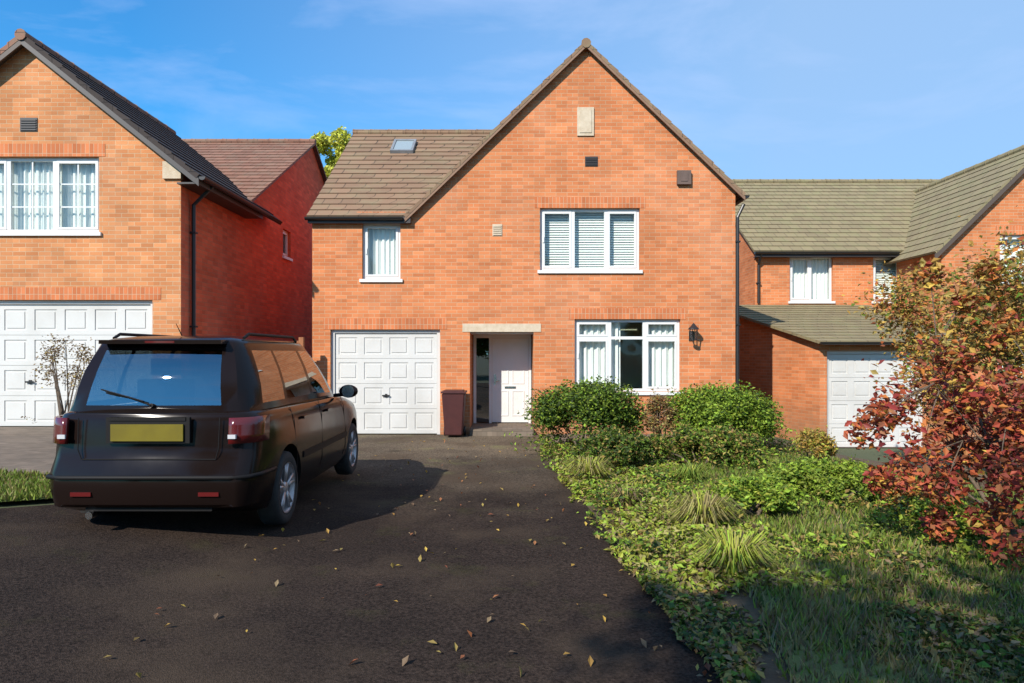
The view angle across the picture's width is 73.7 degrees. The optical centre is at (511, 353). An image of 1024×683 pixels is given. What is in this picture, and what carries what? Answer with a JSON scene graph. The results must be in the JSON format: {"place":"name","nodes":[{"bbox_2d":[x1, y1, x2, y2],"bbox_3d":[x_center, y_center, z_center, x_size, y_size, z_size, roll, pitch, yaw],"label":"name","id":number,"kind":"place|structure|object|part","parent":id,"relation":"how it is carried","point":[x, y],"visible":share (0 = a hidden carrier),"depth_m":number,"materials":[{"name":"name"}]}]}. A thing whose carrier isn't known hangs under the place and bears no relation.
{"place":"outdoors","nodes":[
{"label":"outdoors","id":0,"kind":"place"},
{"bbox_2d":[0,466,51,501],"bbox_3d":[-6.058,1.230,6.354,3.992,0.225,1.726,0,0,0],"label":"verge grass","id":1,"kind":"structure","parent":0,"point":[28,487],"depth_m":6.48,"materials":[{"name":"green plant"}]},
{"bbox_2d":[0,427,56,473],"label":"neighbour driveway","id":2,"kind":"structure","parent":0,"point":[27,448],"depth_m":9.23,"materials":[{"name":"grey concrete"}]},
{"bbox_2d":[21,333,94,422],"bbox_3d":[-7.199,0.491,10.917,1.092,1.646,0.739,0,0,0],"label":"twiggy bush","id":3,"kind":"object","parent":2,"relation":"on","point":[61,411],"visible":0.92,"depth_m":10.87,"materials":[{"name":"beige plant"}]},
{"bbox_2d":[0,435,729,682],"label":"driveway","id":4,"kind":"structure","parent":0,"point":[81,596],"depth_m":4.66,"materials":[{"name":"black asphalt"}]},
{"bbox_2d":[46,324,357,524],"bbox_3d":[-2.960,0.652,7.610,2.254,1.844,4.267,0,0,0],"label":"parked car","id":5,"kind":"object","parent":4,"relation":"on","point":[266,428],"visible":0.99,"depth_m":5.67,"materials":[{"name":"black paint"}]},
{"bbox_3d":[-2.960,0.196,5.723,1.117,0.457,0.187,0,0,0],"label":"rear window","id":6,"kind":"part","parent":5,"relation":"part of","materials":[{"name":"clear glass"}]},
{"bbox_3d":[-2.235,0.196,6.227,0.159,0.457,0.559,0,0,0],"label":"side window","id":7,"kind":"part","parent":5,"relation":"part of","materials":[{"name":"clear glass"}]},
{"bbox_3d":[-2.229,0.196,6.925,0.148,0.457,0.745,0,0,0],"label":"side window","id":8,"kind":"part","parent":5,"relation":"part of","materials":[{"name":"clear glass"}]},
{"bbox_3d":[-2.235,0.211,7.740,0.159,0.487,0.800,0,0,0],"label":"side window","id":9,"kind":"part","parent":5,"relation":"part of","materials":[{"name":"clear glass"}]},
{"bbox_2d":[297,337,304,348],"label":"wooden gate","id":10,"kind":"structure","parent":4,"relation":"on","point":[301,341],"depth_m":13.42,"materials":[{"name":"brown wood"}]},
{"bbox_2d":[103,439,701,677],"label":"fallen leaves","id":11,"kind":"object","parent":4,"relation":"on","point":[590,660],"visible":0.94,"depth_m":4.58,"materials":[{"name":"beige plant"}]},
{"bbox_2d":[441,389,466,435],"bbox_3d":[-1.150,1.182,13.612,0.480,0.934,0.623,0,0,0],"label":"wheelie bin","id":12,"kind":"object","parent":4,"relation":"on","point":[453,402],"visible":1,"depth_m":13.35,"materials":[{"name":"red plastic"}]},
{"bbox_2d":[0,426,1019,661],"bbox_3d":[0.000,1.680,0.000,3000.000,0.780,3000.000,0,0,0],"label":"ground","id":13,"kind":"structure","parent":0,"point":[873,454],"depth_m":13.65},
{"bbox_2d":[0,28,326,425],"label":"brick house","id":14,"kind":"structure","parent":13,"relation":"on","point":[119,213],"depth_m":12.10,"materials":[{"name":"orange brick"}]},
{"bbox_2d":[0,144,104,235],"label":"window","id":15,"kind":"structure","parent":14,"relation":"in","point":[39,196],"depth_m":12.21,"materials":[{"name":"white plastic"}]},
{"bbox_2d":[0,300,151,425],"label":"garage door","id":16,"kind":"structure","parent":14,"relation":"in","point":[23,323],"depth_m":12.10,"materials":[{"name":"white plastic"}]},
{"bbox_2d":[282,230,292,261],"bbox_3d":[-5.865,-2.816,17.650,0.180,0.761,0.700,0,0,0],"label":"window","id":17,"kind":"structure","parent":14,"relation":"in","point":[285,255],"depth_m":17.85,"materials":[{"name":"white plastic"}]},
{"bbox_2d":[310,126,351,178],"bbox_3d":[-6.864,-3.473,26.018,5.617,9.745,4.499,0,0,-42],"label":"yellow tree","id":18,"kind":"object","parent":13,"relation":"on","point":[337,140],"visible":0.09,"depth_m":25.10,"materials":[{"name":"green plant"}]},
{"bbox_2d":[304,38,749,435],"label":"brick house","id":19,"kind":"structure","parent":13,"relation":"on","point":[558,225],"depth_m":13.94,"materials":[{"name":"orange brick"}]},
{"bbox_2d":[357,212,405,281],"bbox_3d":[-2.670,-2.185,14.049,1.000,1.440,0.307,0,0,0],"label":"window","id":20,"kind":"structure","parent":19,"relation":"in","point":[381,242],"depth_m":14.16,"materials":[{"name":"white plastic"}]},
{"bbox_2d":[331,330,439,433],"bbox_3d":[-2.590,0.577,14.049,2.234,2.147,0.083,0,0,0],"label":"garage door","id":21,"kind":"structure","parent":19,"relation":"in","point":[395,374],"depth_m":14.04,"materials":[{"name":"white plastic"}]},
{"bbox_2d":[390,139,416,153],"bbox_3d":[-2.700,-5.175,17.007,0.560,0.554,0.712,0,0,0],"label":"roof window","id":22,"kind":"structure","parent":19,"relation":"in","point":[399,146],"depth_m":16.92,"materials":[{"name":"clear glass"}]},
{"bbox_2d":[473,335,530,422],"bbox_3d":[-0.210,0.547,14.905,1.260,1.925,0.110,0,0,0],"label":"front door","id":23,"kind":"structure","parent":19,"relation":"in","point":[501,363],"depth_m":14.91,"materials":[{"name":"white plastic"}]},
{"bbox_2d":[535,197,644,272],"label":"window","id":24,"kind":"structure","parent":19,"relation":"in","point":[571,240],"depth_m":14.16,"materials":[{"name":"white plastic"}]},
{"bbox_2d":[569,308,685,394],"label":"window","id":25,"kind":"structure","parent":19,"relation":"in","point":[639,347],"depth_m":14.15,"materials":[{"name":"white plastic"}]},
{"bbox_2d":[677,170,690,184],"bbox_3d":[3.500,-3.590,13.894,0.280,0.280,0.088,0,0,0],"label":"alarm box","id":26,"kind":"object","parent":19,"relation":"attached to","point":[683,177],"visible":1,"depth_m":13.86,"materials":[{"name":"plastic"}]},
{"bbox_2d":[688,323,698,341],"bbox_3d":[3.660,-0.439,13.794,0.222,0.381,0.290,0,0,0],"label":"wall lantern","id":27,"kind":"object","parent":19,"relation":"attached to","point":[692,327],"depth_m":13.75,"materials":[{"name":"black plastic"}]},
{"bbox_2d":[731,145,1023,447],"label":"brick house","id":28,"kind":"structure","parent":13,"relation":"on","point":[810,250],"depth_m":18.25,"materials":[{"name":"orange brick"}]},
{"bbox_2d":[788,258,834,303],"bbox_3d":[8.330,-2.066,19.109,1.300,1.321,0.308,0,0,0],"label":"window","id":29,"kind":"structure","parent":28,"relation":"in","point":[810,278],"depth_m":19.22,"materials":[{"name":"white plastic"}]},
{"bbox_2d":[827,351,921,446],"bbox_3d":[7.990,1.001,15.109,2.134,2.137,0.083,0,0,0],"label":"garage door","id":30,"kind":"structure","parent":28,"relation":"in","point":[847,389],"depth_m":15.10,"materials":[{"name":"white plastic"}]},
{"bbox_2d":[871,258,895,303],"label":"window","id":31,"kind":"structure","parent":28,"relation":"in","point":[877,266],"depth_m":19.23,"materials":[{"name":"white plastic"}]},
{"bbox_2d":[995,226,1023,282],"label":"window","id":32,"kind":"structure","parent":28,"relation":"in","point":[1019,230],"depth_m":17.06,"materials":[{"name":"white plastic"}]},
{"bbox_2d":[0,0,1023,178],"label":"sky","id":33,"kind":"structure","parent":0,"point":[766,89],"materials":[{"name":"blue"}]},
{"bbox_2d":[539,434,745,443],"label":"front path","id":34,"kind":"structure","parent":0,"point":[562,439],"depth_m":13.32,"materials":[{"name":"grey concrete"}]},
{"bbox_2d":[533,434,922,682],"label":"garden soil","id":35,"kind":"structure","parent":0,"point":[771,674],"depth_m":4.53,"materials":[{"name":"brown soil"}]},
{"bbox_2d":[503,374,647,451],"bbox_3d":[1.174,1.005,11.354,2.704,1.354,1.997,0,0,0],"label":"evergreen shrub","id":36,"kind":"object","parent":35,"relation":"on","point":[591,405],"visible":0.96,"depth_m":11.13,"materials":[{"name":"green plant"}]},
{"bbox_2d":[558,455,617,482],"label":"ornamental grass","id":37,"kind":"object","parent":35,"relation":"on","point":[596,467],"depth_m":8.36,"materials":[{"name":"green plant"}]},
{"bbox_2d":[558,425,674,470],"bbox_3d":[1.491,1.339,9.634,1.598,0.684,1.321,0,0,13],"label":"shrub","id":38,"kind":"object","parent":35,"relation":"on","point":[617,445],"visible":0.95,"depth_m":9.38,"materials":[{"name":"green plant"}]},
{"bbox_2d":[596,482,656,509],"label":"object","id":39,"kind":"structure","parent":35,"relation":"on","point":[626,500],"depth_m":7.13,"materials":[{"name":"green plant"}]},
{"bbox_2d":[641,385,678,435],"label":"dry shrub","id":40,"kind":"object","parent":35,"relation":"on","point":[659,407],"visible":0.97,"depth_m":11.20,"materials":[{"name":"beige plant"}]},
{"bbox_2d":[602,476,780,681],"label":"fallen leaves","id":41,"kind":"object","parent":35,"relation":"on","point":[707,666],"visible":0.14,"depth_m":3.94,"materials":[{"name":"plant"}]},
{"bbox_2d":[655,490,749,537],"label":"ornamental grass","id":42,"kind":"object","parent":35,"relation":"on","point":[706,509],"depth_m":6.03,"materials":[{"name":"green plant"}]},
{"bbox_2d":[646,421,782,467],"bbox_3d":[2.829,1.320,9.795,1.912,0.725,1.660,0,0,13],"label":"shrub","id":43,"kind":"object","parent":35,"relation":"on","point":[723,443],"visible":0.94,"depth_m":9.65,"materials":[{"name":"green plant"}]},
{"bbox_2d":[661,380,796,441],"bbox_3d":[3.465,1.050,11.359,2.529,1.260,1.793,0,0,0],"label":"evergreen shrub","id":44,"kind":"object","parent":35,"relation":"on","point":[745,410],"visible":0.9,"depth_m":11.04,"materials":[{"name":"green plant"}]},
{"bbox_2d":[680,524,790,579],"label":"ornamental grass","id":45,"kind":"object","parent":35,"relation":"on","point":[735,554],"depth_m":4.91,"materials":[{"name":"green plant"}]},
{"bbox_2d":[710,470,815,523],"bbox_3d":[2.317,1.431,6.739,1.350,0.503,1.145,0,0,0],"label":"leafy plant","id":46,"kind":"object","parent":35,"relation":"on","point":[773,497],"visible":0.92,"depth_m":6.59,"materials":[{"name":"green plant"}]},
{"bbox_2d":[737,451,887,500],"bbox_3d":[3.370,1.396,7.655,1.897,0.632,1.218,0,0,0],"label":"leafy plant","id":47,"kind":"object","parent":35,"relation":"on","point":[807,472],"visible":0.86,"depth_m":7.44,"materials":[{"name":"green plant"}]},
{"bbox_2d":[792,425,839,460],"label":"golden shrub","id":48,"kind":"object","parent":35,"relation":"on","point":[818,443],"visible":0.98,"depth_m":10.19,"materials":[{"name":"yellow plant"}]},
{"bbox_2d":[625,549,1023,682],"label":"ground cover","id":49,"kind":"object","parent":35,"relation":"on","point":[699,609],"visible":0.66,"depth_m":3.94,"materials":[{"name":"green plant"}]},
{"bbox_2d":[874,470,974,510],"bbox_3d":[4.207,1.485,7.054,1.060,0.538,0.803,0,0,-28],"label":"shrub","id":50,"kind":"object","parent":35,"relation":"on","point":[898,492],"visible":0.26,"depth_m":7.02,"materials":[{"name":"green plant"}]},
{"bbox_2d":[865,490,1022,538],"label":"leafy plant","id":51,"kind":"object","parent":35,"relation":"on","point":[919,506],"visible":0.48,"depth_m":6.15,"materials":[{"name":"green plant"}]},
{"bbox_2d":[679,452,1023,682],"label":"lawn","id":52,"kind":"structure","parent":0,"point":[838,669],"depth_m":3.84,"materials":[{"name":"green plant"}]},
{"bbox_2d":[665,462,714,482],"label":"ornamental grass","id":53,"kind":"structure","parent":52,"relation":"on","point":[694,473],"depth_m":8.30,"materials":[{"name":"green plant"}]},
{"bbox_2d":[535,431,1023,594],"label":"ground cover","id":54,"kind":"object","parent":52,"relation":"on","point":[676,485],"visible":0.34,"depth_m":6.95,"materials":[{"name":"green plant"}]},
{"bbox_2d":[841,205,1023,489],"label":"golden tree","id":55,"kind":"object","parent":52,"relation":"on","point":[1004,297],"visible":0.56,"depth_m":9.36,"materials":[{"name":"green plant"}]},
{"bbox_2d":[843,256,1023,570],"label":"acer tree","id":56,"kind":"object","parent":52,"relation":"on","point":[1005,418],"visible":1,"depth_m":5.44,"materials":[{"name":"red plant"}]}
]}

